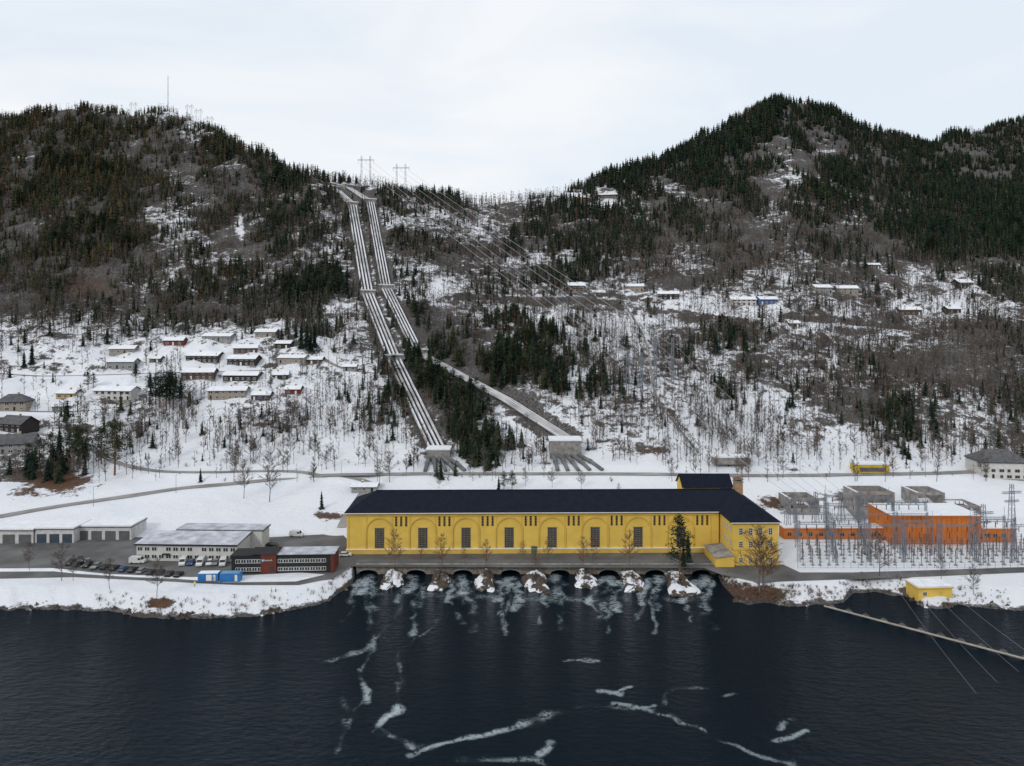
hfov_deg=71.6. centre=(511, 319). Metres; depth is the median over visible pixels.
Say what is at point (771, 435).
bare tree
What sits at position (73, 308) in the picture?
pine tree
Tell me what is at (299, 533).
parked van
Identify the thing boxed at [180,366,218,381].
house
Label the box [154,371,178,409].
pine tree
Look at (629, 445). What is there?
bare tree
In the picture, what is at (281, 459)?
bare tree
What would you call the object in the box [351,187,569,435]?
penstock pipe
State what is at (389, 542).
birch tree
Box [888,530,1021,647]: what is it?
power line
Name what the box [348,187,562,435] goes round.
penstock pipe
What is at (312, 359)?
house
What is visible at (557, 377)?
spruce tree
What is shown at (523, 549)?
birch tree
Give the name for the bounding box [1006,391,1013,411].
spruce tree
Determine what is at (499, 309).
pine tree
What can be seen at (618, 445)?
bare tree
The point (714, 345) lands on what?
spruce tree
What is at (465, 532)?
window
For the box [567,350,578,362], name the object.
pine tree
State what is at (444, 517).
window
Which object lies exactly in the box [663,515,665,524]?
window
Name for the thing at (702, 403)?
bare tree
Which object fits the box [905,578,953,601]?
hut
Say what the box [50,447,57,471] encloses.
spruce tree
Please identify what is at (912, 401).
pine tree
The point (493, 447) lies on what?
spruce tree
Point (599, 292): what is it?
house
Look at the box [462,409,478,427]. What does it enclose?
pine tree
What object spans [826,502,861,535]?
switchyard gantry
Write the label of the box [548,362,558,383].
spruce tree
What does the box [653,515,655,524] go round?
window
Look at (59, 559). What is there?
birch tree
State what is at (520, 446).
bare tree
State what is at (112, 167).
pine tree
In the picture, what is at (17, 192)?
pine tree
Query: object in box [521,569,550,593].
rock islet
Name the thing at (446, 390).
spruce tree
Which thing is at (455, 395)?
spruce tree
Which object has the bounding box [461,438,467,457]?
spruce tree
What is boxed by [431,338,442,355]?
pine tree
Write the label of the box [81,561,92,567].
parked car
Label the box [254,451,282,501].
birch tree
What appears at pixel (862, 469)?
door
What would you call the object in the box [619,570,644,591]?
rock islet
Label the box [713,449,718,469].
bare tree
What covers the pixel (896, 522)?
switchyard gantry
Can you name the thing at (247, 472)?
birch tree
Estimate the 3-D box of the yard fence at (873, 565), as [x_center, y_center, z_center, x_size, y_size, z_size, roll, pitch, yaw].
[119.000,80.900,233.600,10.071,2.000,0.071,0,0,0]
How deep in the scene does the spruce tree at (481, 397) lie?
390.42 m
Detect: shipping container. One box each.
[198,570,220,581]
[220,570,241,581]
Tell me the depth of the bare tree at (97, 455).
337.07 m
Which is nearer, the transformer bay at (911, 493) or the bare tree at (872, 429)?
the transformer bay at (911, 493)
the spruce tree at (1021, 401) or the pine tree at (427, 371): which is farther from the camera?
the pine tree at (427, 371)
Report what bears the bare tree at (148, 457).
on the hillside terrain
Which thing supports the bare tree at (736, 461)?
on the hillside terrain
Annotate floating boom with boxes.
[824,605,1023,659]
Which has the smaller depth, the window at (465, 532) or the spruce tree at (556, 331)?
the window at (465, 532)
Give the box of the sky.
[0,0,1023,203]
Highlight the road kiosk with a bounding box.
[849,461,889,472]
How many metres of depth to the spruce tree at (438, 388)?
404.13 m
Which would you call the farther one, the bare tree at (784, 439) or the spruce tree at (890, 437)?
the spruce tree at (890, 437)
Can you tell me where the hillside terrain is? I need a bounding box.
[0,103,1023,618]
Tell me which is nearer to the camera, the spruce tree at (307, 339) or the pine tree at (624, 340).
the spruce tree at (307, 339)
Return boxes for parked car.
[71,561,84,566]
[77,556,83,560]
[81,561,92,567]
[90,562,102,568]
[99,564,111,569]
[109,565,120,570]
[117,566,129,571]
[127,566,138,571]
[136,567,147,573]
[145,569,156,574]
[164,570,174,576]
[173,571,184,576]
[186,558,194,565]
[205,558,213,564]
[211,558,218,565]
[265,542,278,546]
[339,551,351,556]
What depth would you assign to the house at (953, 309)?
522.45 m
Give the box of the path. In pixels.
[624,304,699,452]
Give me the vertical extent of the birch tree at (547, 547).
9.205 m
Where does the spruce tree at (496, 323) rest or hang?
on the hillside terrain
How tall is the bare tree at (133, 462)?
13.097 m
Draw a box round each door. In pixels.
[2,535,14,543]
[19,535,30,543]
[37,534,45,542]
[49,534,58,542]
[62,534,71,542]
[80,531,87,539]
[91,531,101,539]
[105,531,115,539]
[119,531,129,539]
[531,546,536,552]
[860,467,885,471]
[923,534,932,544]
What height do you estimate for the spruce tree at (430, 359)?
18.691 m
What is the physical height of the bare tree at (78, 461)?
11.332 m
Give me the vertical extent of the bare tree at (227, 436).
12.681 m
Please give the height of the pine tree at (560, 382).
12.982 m
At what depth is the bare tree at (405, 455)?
326.16 m
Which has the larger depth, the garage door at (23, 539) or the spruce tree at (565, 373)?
the spruce tree at (565, 373)
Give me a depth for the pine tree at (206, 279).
525.26 m
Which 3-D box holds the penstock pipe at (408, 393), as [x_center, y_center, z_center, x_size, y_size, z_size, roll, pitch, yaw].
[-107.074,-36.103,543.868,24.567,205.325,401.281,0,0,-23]
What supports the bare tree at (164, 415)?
on the hillside terrain
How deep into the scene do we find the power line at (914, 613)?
157.69 m
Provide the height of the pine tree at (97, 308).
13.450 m
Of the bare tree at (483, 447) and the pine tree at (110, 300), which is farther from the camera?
the pine tree at (110, 300)
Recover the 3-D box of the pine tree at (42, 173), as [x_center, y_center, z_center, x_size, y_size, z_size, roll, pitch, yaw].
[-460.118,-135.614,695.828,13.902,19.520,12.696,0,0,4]
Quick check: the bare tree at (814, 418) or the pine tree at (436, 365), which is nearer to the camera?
the bare tree at (814, 418)
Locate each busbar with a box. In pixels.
[801,533,1019,533]
[802,542,1023,542]
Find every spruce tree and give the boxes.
[20,351,26,367]
[21,450,34,476]
[25,457,37,479]
[27,343,36,364]
[32,448,38,468]
[41,459,53,482]
[45,440,55,465]
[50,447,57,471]
[52,461,64,483]
[55,428,64,465]
[66,224,74,242]
[73,216,81,234]
[81,440,90,458]
[82,457,87,475]
[98,210,105,227]
[103,206,108,222]
[199,467,202,482]
[285,284,290,302]
[295,280,300,298]
[296,323,305,348]
[297,280,306,301]
[303,321,310,348]
[307,261,311,276]
[308,329,314,351]
[312,322,318,347]
[316,262,321,278]
[319,491,324,509]
[322,257,330,277]
[322,274,326,292]
[326,278,333,298]
[338,272,346,294]
[377,391,387,413]
[379,353,386,373]
[385,374,391,395]
[403,336,411,360]
[406,342,416,368]
[416,341,424,365]
[417,368,424,387]
[426,349,433,374]
[431,375,443,398]
[436,337,443,359]
[436,458,444,479]
[441,367,451,394]
[441,383,451,405]
[445,415,449,433]
[447,414,456,437]
[448,324,457,344]
[451,378,459,405]
[451,403,459,428]
[453,347,464,365]
[460,380,465,399]
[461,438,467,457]
[465,440,472,463]
[466,375,472,402]
[469,439,481,466]
[473,417,478,434]
[475,399,482,418]
[479,390,484,411]
[479,420,487,443]
[484,450,491,471]
[486,431,492,447]
[487,362,497,385]
[490,434,497,459]
[493,310,498,329]
[495,342,500,367]
[495,428,500,456]
[496,420,504,449]
[497,368,505,387]
[500,340,506,352]
[503,301,507,319]
[503,363,509,382]
[506,332,510,355]
[506,425,514,445]
[509,428,515,449]
[513,351,519,370]
[514,341,521,363]
[521,348,529,370]
[533,366,538,384]
[535,354,539,374]
[537,316,543,337]
[540,368,547,388]
[546,354,552,379]
[547,315,554,341]
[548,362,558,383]
[550,372,559,392]
[553,320,559,343]
[554,373,559,392]
[560,319,566,340]
[562,370,569,389]
[575,379,583,398]
[589,369,596,390]
[602,371,611,394]
[681,546,687,570]
[685,534,693,562]
[709,322,712,341]
[711,333,721,354]
[716,312,722,331]
[725,318,735,339]
[725,329,734,348]
[727,377,733,398]
[887,395,892,415]
[887,420,894,439]
[890,391,896,415]
[894,391,899,410]
[896,410,901,429]
[899,413,912,436]
[901,216,908,235]
[905,418,911,438]
[907,411,913,432]
[928,410,935,429]
[930,418,942,438]
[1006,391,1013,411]
[1017,392,1023,411]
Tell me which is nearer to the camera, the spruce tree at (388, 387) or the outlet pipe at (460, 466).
the outlet pipe at (460, 466)
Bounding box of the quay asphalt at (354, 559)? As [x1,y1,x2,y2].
[343,548,711,567]
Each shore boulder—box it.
[122,608,131,614]
[175,612,184,619]
[184,611,190,617]
[265,607,274,613]
[275,606,283,612]
[733,595,741,601]
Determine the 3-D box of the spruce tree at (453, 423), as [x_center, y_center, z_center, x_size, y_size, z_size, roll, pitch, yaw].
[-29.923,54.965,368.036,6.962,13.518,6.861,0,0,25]
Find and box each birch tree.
[22,541,36,569]
[49,542,75,580]
[66,554,80,577]
[102,558,117,588]
[146,558,167,596]
[222,451,231,467]
[233,459,253,497]
[249,435,260,449]
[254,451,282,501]
[282,432,298,457]
[307,430,322,452]
[374,459,385,484]
[382,451,397,481]
[384,528,404,569]
[431,533,450,569]
[475,539,492,563]
[519,541,528,562]
[529,547,541,569]
[543,537,555,562]
[547,467,557,481]
[574,536,590,567]
[576,470,585,482]
[584,535,599,554]
[619,529,640,568]
[730,525,784,592]
[734,532,783,591]
[859,530,896,578]
[931,553,948,573]
[964,564,980,594]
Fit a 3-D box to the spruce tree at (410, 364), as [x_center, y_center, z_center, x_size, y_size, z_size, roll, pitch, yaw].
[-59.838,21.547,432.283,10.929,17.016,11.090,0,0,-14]
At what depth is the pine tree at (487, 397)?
388.71 m
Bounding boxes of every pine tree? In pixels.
[12,188,23,205]
[18,190,30,207]
[19,443,32,457]
[24,182,34,195]
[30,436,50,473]
[37,171,48,182]
[42,431,56,454]
[43,145,58,158]
[45,157,58,170]
[45,229,57,241]
[46,236,53,252]
[56,231,65,246]
[60,153,69,165]
[60,220,70,233]
[61,159,70,171]
[61,426,76,457]
[63,153,73,166]
[63,417,94,468]
[64,216,80,229]
[65,303,81,319]
[72,211,87,228]
[78,210,84,222]
[81,210,93,224]
[83,372,91,384]
[88,235,96,248]
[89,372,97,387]
[90,215,104,232]
[90,426,112,463]
[92,303,102,320]
[94,157,108,169]
[97,419,130,475]
[101,296,114,311]
[106,162,115,171]
[118,233,131,248]
[121,234,130,249]
[130,364,140,377]
[144,373,165,402]
[148,370,165,407]
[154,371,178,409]
[161,370,177,396]
[163,372,184,406]
[176,379,189,406]
[188,235,202,249]
[199,276,209,289]
[211,277,224,294]
[261,214,273,226]
[268,280,280,293]
[270,215,277,228]
[274,162,287,174]
[278,281,291,295]
[310,280,319,293]
[314,254,325,268]
[332,260,343,276]
[332,274,340,291]
[381,391,390,407]
[388,353,400,370]
[391,382,403,401]
[398,385,405,403]
[400,336,407,357]
[408,342,422,361]
[411,305,419,321]
[411,357,430,377]
[412,301,423,313]
[413,372,425,389]
[420,295,429,314]
[422,365,434,381]
[428,330,444,344]
[428,353,444,371]
[430,362,440,381]
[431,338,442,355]
[432,366,452,384]
[443,403,452,415]
[447,335,455,357]
[448,367,458,383]
[451,424,466,446]
[451,425,464,449]
[452,418,465,435]
[453,374,465,389]
[455,400,473,419]
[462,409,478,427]
[463,381,474,399]
[464,314,471,326]
[464,388,475,404]
[469,427,489,448]
[473,349,487,370]
[473,377,479,393]
[476,385,487,402]
[480,421,495,439]
[481,350,496,374]
[482,308,488,321]
[482,396,493,414]
[484,353,496,372]
[487,414,501,433]
[488,344,495,359]
[490,345,507,362]
[493,359,502,372]
[494,307,501,322]
[496,312,507,331]
[498,470,509,485]
[501,354,514,378]
[504,365,517,385]
[505,340,516,360]
[506,302,519,322]
[506,364,518,381]
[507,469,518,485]
[512,331,523,348]
[514,325,525,344]
[515,355,527,376]
[518,326,528,348]
[522,328,540,343]
[524,330,541,348]
[526,318,534,331]
[527,359,539,376]
[537,312,547,327]
[541,319,555,338]
[541,323,550,337]
[542,370,556,385]
[544,339,555,357]
[546,342,558,360]
[553,356,564,372]
[553,376,568,397]
[555,354,568,365]
[556,364,570,378]
[562,375,569,393]
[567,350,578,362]
[577,249,586,263]
[578,341,590,355]
[582,372,590,393]
[591,372,602,385]
[620,334,629,345]
[661,513,694,576]
[709,335,718,347]
[716,312,727,326]
[732,322,737,334]
[733,323,746,340]
[740,332,751,349]
[741,365,755,384]
[810,177,819,188]
[878,405,887,420]
[892,402,903,419]
[895,393,909,413]
[905,400,918,413]
[913,211,923,222]
[922,239,937,257]
[936,380,952,398]
[1010,214,1021,225]
[1011,231,1023,243]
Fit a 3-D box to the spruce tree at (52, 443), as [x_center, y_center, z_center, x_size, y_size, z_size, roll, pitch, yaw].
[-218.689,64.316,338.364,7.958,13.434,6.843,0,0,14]
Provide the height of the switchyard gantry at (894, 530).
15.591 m
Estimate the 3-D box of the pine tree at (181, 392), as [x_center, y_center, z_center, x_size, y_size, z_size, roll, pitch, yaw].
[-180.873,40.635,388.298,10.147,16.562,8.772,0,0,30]
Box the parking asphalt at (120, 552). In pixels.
[0,534,350,584]
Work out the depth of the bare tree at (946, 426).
366.50 m
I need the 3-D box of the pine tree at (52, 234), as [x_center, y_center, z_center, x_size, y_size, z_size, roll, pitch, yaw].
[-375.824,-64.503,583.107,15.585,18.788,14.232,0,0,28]
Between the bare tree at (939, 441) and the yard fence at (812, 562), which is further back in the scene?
the bare tree at (939, 441)
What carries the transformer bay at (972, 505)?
on the hillside terrain
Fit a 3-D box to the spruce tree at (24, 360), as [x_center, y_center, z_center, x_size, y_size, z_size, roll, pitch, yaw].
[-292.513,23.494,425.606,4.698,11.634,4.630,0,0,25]
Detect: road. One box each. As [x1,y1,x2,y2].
[0,370,257,375]
[0,470,974,517]
[29,393,175,411]
[31,432,321,475]
[324,359,389,372]
[337,476,371,526]
[705,564,1023,581]
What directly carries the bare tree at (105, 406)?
on the hillside terrain
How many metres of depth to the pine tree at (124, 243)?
591.84 m
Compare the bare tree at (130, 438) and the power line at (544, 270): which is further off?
the power line at (544, 270)
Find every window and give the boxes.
[375,528,383,547]
[418,528,426,547]
[438,516,440,525]
[443,516,445,525]
[448,516,450,525]
[461,528,470,547]
[481,516,483,525]
[486,516,488,525]
[491,516,493,525]
[505,527,513,547]
[534,516,536,525]
[548,527,556,546]
[591,527,599,546]
[633,527,642,546]
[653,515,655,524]
[658,515,660,524]
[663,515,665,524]
[676,527,684,546]
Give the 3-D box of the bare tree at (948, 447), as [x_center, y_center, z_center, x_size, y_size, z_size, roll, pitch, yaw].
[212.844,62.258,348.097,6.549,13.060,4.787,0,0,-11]
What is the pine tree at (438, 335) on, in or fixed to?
on the hillside terrain
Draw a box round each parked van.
[129,555,146,563]
[178,555,186,565]
[195,556,204,565]
[219,555,226,566]
[289,530,303,536]
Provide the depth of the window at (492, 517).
248.66 m
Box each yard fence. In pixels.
[797,562,827,567]
[828,562,858,567]
[859,562,888,567]
[889,562,918,567]
[919,562,949,567]
[950,562,979,567]
[980,562,1010,567]
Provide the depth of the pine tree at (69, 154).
727.87 m
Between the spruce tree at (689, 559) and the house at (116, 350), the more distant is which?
the house at (116, 350)
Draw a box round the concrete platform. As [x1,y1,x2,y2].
[711,454,751,464]
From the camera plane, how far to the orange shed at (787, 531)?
264.58 m
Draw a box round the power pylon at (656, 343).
[647,338,680,385]
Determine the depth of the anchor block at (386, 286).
540.65 m
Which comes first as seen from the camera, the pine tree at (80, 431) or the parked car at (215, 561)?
the parked car at (215, 561)
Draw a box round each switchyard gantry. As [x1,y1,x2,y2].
[793,490,825,522]
[794,496,826,539]
[795,503,829,546]
[797,511,835,561]
[824,485,859,521]
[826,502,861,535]
[828,512,861,547]
[830,516,866,554]
[832,520,868,561]
[855,487,889,522]
[858,492,894,536]
[862,504,895,547]
[868,522,905,561]
[891,493,926,510]
[895,512,928,547]
[899,518,933,554]
[903,515,939,560]
[939,515,976,561]
[968,515,1006,554]
[974,508,1016,561]
[1010,522,1023,561]
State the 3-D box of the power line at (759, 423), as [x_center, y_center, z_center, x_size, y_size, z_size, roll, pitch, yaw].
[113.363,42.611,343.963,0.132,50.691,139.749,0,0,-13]
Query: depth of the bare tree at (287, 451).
331.28 m
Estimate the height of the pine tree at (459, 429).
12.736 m
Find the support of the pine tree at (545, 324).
on the hillside terrain
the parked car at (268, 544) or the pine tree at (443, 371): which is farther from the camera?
the pine tree at (443, 371)
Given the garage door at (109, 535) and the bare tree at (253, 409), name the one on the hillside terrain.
the bare tree at (253, 409)
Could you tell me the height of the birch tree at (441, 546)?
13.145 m
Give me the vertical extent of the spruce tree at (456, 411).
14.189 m
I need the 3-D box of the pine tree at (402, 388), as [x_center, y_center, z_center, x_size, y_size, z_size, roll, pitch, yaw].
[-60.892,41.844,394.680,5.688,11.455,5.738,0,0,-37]
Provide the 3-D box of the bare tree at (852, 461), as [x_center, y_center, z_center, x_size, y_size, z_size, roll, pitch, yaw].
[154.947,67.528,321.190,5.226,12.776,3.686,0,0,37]
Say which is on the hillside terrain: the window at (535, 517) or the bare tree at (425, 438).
the bare tree at (425, 438)
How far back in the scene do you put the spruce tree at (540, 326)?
478.15 m
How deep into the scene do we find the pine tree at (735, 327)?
464.44 m
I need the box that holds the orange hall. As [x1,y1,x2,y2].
[867,503,982,544]
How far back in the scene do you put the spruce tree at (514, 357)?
428.40 m
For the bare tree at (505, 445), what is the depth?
349.17 m
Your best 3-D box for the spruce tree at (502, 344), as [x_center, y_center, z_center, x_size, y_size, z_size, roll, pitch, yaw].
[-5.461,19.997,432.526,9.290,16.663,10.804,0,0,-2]
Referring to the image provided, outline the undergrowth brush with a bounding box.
[0,109,1023,613]
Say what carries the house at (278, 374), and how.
on the hillside terrain
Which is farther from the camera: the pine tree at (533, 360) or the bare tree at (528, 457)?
the pine tree at (533, 360)
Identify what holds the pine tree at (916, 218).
on the hillside terrain
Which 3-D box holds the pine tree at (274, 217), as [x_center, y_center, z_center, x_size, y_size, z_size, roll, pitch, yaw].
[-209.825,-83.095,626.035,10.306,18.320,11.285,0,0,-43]
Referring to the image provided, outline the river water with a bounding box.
[0,570,1023,765]
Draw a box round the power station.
[344,473,781,566]
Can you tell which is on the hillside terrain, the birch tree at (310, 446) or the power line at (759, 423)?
the birch tree at (310, 446)
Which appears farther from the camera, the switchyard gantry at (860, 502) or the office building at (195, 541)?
the switchyard gantry at (860, 502)
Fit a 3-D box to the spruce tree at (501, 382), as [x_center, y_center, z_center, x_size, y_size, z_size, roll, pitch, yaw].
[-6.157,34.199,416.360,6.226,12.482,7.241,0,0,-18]
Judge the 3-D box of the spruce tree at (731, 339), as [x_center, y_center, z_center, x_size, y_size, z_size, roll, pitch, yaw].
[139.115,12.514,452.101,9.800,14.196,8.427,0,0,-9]
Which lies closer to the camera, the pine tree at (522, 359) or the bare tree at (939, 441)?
the bare tree at (939, 441)
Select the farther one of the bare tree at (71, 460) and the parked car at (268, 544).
the bare tree at (71, 460)
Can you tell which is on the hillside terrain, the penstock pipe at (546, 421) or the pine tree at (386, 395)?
the pine tree at (386, 395)
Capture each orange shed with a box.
[778,523,882,538]
[981,520,1017,541]
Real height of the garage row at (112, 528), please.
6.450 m
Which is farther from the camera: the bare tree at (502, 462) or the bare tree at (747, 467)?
the bare tree at (502, 462)
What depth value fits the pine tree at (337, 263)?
548.32 m
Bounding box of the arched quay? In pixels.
[356,563,716,573]
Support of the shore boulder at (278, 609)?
on the hillside terrain
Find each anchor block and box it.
[342,183,353,189]
[346,201,358,206]
[360,289,375,296]
[365,198,376,203]
[378,284,393,291]
[385,354,403,362]
[421,348,427,353]
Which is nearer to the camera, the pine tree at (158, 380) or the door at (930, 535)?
the door at (930, 535)
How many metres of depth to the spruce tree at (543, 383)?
408.24 m
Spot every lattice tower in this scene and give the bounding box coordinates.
[778,497,797,524]
[808,492,821,521]
[831,491,850,522]
[972,504,993,564]
[1001,484,1020,549]
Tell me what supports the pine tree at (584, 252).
on the hillside terrain
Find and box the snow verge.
[0,568,324,581]
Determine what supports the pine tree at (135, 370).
on the hillside terrain
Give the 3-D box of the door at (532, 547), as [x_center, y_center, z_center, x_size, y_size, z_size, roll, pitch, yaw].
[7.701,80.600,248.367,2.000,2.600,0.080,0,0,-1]
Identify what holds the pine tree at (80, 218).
on the hillside terrain
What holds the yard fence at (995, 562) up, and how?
on the hillside terrain
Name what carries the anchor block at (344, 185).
on the hillside terrain
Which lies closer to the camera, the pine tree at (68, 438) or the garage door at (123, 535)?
the garage door at (123, 535)
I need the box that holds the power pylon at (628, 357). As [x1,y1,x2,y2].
[621,353,647,392]
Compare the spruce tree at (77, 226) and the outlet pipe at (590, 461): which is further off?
the spruce tree at (77, 226)
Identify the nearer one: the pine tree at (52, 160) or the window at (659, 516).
the window at (659, 516)
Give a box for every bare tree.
[0,451,7,471]
[12,449,18,467]
[57,397,66,413]
[64,445,72,469]
[66,450,74,475]
[70,456,79,478]
[75,456,82,477]
[77,386,85,399]
[81,401,92,421]
[84,445,91,468]
[92,444,101,466]
[96,400,107,421]
[100,398,108,419]
[100,455,108,478]
[118,425,133,444]
[121,428,135,445]
[129,452,136,478]
[133,420,140,441]
[134,418,144,441]
[143,421,150,442]
[145,453,152,473]
[151,401,157,422]
[160,404,166,419]
[172,437,179,458]
[174,440,181,463]
[182,418,189,434]
[226,424,233,443]
[226,438,234,459]
[229,455,237,473]
[231,443,240,459]
[233,411,243,428]
[234,437,243,460]
[240,427,246,441]
[249,438,260,459]
[250,406,257,425]
[264,428,272,445]
[269,424,277,445]
[276,448,285,466]
[285,450,290,472]
[307,389,315,411]
[309,457,317,475]
[316,442,320,464]
[320,443,330,468]
[325,414,333,427]
[327,436,332,459]
[363,418,368,434]
[365,432,372,456]
[371,418,384,438]
[383,410,389,431]
[403,454,409,470]
[404,420,414,439]
[406,398,412,419]
[409,445,416,470]
[419,423,425,445]
[422,427,428,450]
[465,455,474,471]
[480,441,486,460]
[481,451,488,474]
[500,433,508,454]
[500,446,505,467]
[517,438,523,460]
[522,411,530,430]
[525,446,531,468]
[527,443,537,461]
[534,431,539,455]
[589,406,597,424]
[589,421,594,443]
[600,422,607,445]
[614,433,622,458]
[616,410,625,425]
[622,437,628,459]
[627,400,633,422]
[627,440,633,461]
[646,406,651,424]
[667,456,674,474]
[670,406,676,422]
[674,415,683,435]
[695,413,703,429]
[698,401,704,414]
[704,450,712,466]
[708,421,715,437]
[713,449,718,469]
[717,420,724,437]
[723,427,731,448]
[734,456,740,472]
[735,454,745,477]
[736,434,746,452]
[741,447,749,466]
[745,454,751,480]
[748,436,757,453]
[754,439,765,465]
[756,393,762,409]
[761,414,770,435]
[765,430,773,446]
[766,409,774,425]
[767,406,776,420]
[777,425,787,448]
[779,452,788,472]
[781,425,786,444]
[786,416,793,440]
[788,430,794,450]
[808,426,823,448]
[809,396,815,413]
[809,407,818,428]
[811,430,819,449]
[848,427,862,451]
[850,391,859,409]
[850,455,859,475]
[864,426,870,443]
[867,439,877,456]
[868,423,874,441]
[874,427,882,444]
[874,440,883,460]
[878,427,885,449]
[881,457,888,477]
[889,450,897,470]
[898,433,905,451]
[912,444,927,466]
[914,419,925,435]
[927,419,937,432]
[929,436,935,455]
[930,429,937,451]
[932,457,941,481]
[934,427,944,450]
[934,443,945,462]
[941,433,953,458]
[942,414,952,430]
[966,427,975,445]
[968,432,977,447]
[977,451,990,469]
[989,399,999,413]
[1001,402,1008,424]
[1003,430,1012,448]
[1008,419,1019,436]
[1011,436,1020,453]
[1012,440,1023,456]
[1016,431,1023,448]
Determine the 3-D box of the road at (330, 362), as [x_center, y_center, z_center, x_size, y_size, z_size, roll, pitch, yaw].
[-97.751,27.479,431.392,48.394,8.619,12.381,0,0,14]
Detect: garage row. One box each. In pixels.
[0,520,49,543]
[34,519,91,542]
[79,517,147,539]
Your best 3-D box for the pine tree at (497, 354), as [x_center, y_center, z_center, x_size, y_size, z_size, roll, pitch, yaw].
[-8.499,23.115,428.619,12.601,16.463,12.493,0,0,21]
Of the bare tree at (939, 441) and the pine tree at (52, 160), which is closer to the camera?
the bare tree at (939, 441)
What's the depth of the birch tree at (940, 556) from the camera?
223.38 m
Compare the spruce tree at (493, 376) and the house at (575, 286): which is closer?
the spruce tree at (493, 376)
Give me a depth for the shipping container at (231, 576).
221.31 m
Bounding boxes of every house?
[0,392,34,410]
[0,413,40,433]
[0,432,39,454]
[50,400,73,410]
[54,387,79,399]
[92,384,141,404]
[105,356,140,370]
[108,344,138,355]
[148,354,164,363]
[163,335,187,346]
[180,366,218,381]
[184,350,223,364]
[200,332,236,343]
[206,384,249,399]
[221,369,262,382]
[226,353,261,367]
[232,343,258,354]
[250,389,274,400]
[254,327,277,337]
[271,369,289,379]
[274,339,294,352]
[277,353,308,366]
[283,383,303,395]
[306,354,325,364]
[342,362,358,371]
[350,480,378,492]
[565,281,585,293]
[592,289,601,295]
[597,192,616,199]
[624,282,644,292]
[657,290,678,299]
[728,295,756,308]
[756,295,778,307]
[785,319,800,328]
[810,283,833,295]
[834,284,859,296]
[867,262,880,268]
[895,305,922,318]
[942,304,961,314]
[950,278,974,289]
[964,446,1023,480]
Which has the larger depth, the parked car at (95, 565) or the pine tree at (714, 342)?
the pine tree at (714, 342)
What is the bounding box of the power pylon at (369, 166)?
[358,157,373,184]
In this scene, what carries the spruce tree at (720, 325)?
on the hillside terrain
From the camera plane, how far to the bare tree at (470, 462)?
325.94 m
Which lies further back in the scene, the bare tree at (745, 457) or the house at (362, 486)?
the bare tree at (745, 457)
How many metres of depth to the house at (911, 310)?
530.10 m
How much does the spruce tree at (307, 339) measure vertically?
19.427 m
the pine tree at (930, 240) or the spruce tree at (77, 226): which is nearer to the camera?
the spruce tree at (77, 226)
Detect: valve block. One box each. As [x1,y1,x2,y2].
[426,445,451,460]
[548,436,581,458]
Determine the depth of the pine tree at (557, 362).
418.89 m
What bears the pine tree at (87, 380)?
on the hillside terrain
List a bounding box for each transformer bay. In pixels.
[778,491,818,514]
[843,485,894,518]
[901,485,944,502]
[945,498,980,513]
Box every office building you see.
[134,523,270,561]
[230,546,339,573]
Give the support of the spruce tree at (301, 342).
on the hillside terrain
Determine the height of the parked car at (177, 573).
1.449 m
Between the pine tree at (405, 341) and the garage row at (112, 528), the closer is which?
the garage row at (112, 528)
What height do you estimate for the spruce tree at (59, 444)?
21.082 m
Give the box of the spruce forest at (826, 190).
[0,92,1023,479]
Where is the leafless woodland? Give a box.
[0,96,1023,481]
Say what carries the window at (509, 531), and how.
in the power station
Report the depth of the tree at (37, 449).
330.14 m
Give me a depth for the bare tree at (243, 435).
356.75 m
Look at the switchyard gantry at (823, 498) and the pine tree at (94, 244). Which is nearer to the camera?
the switchyard gantry at (823, 498)
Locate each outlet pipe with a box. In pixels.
[423,456,430,471]
[432,457,436,471]
[436,456,447,471]
[441,456,452,470]
[446,456,466,471]
[551,453,559,470]
[557,453,569,470]
[564,453,579,471]
[570,453,590,470]
[577,453,603,470]
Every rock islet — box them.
[379,569,403,589]
[427,569,452,591]
[474,568,494,591]
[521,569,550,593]
[575,568,597,588]
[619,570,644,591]
[664,570,700,597]
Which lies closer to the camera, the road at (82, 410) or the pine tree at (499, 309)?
the road at (82, 410)
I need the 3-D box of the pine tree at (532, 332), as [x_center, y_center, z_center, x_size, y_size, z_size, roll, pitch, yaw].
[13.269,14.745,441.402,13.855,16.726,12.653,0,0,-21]
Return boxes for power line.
[361,165,621,363]
[370,166,631,361]
[374,163,645,362]
[395,172,645,347]
[403,172,662,348]
[411,172,676,347]
[628,369,787,493]
[635,364,797,492]
[648,349,819,492]
[652,368,810,493]
[673,358,832,493]
[679,349,840,490]
[861,530,972,688]
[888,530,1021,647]
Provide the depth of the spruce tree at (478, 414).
384.94 m
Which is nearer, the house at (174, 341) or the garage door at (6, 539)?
the garage door at (6, 539)
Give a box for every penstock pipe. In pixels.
[318,183,429,445]
[331,182,559,435]
[336,189,438,444]
[337,191,434,444]
[340,191,443,444]
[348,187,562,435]
[349,187,566,435]
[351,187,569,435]
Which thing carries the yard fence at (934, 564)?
on the hillside terrain
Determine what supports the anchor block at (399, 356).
on the hillside terrain
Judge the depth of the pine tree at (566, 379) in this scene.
403.94 m
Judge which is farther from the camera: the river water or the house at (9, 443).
the house at (9, 443)
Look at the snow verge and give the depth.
226.97 m
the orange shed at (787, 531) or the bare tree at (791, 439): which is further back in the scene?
the bare tree at (791, 439)

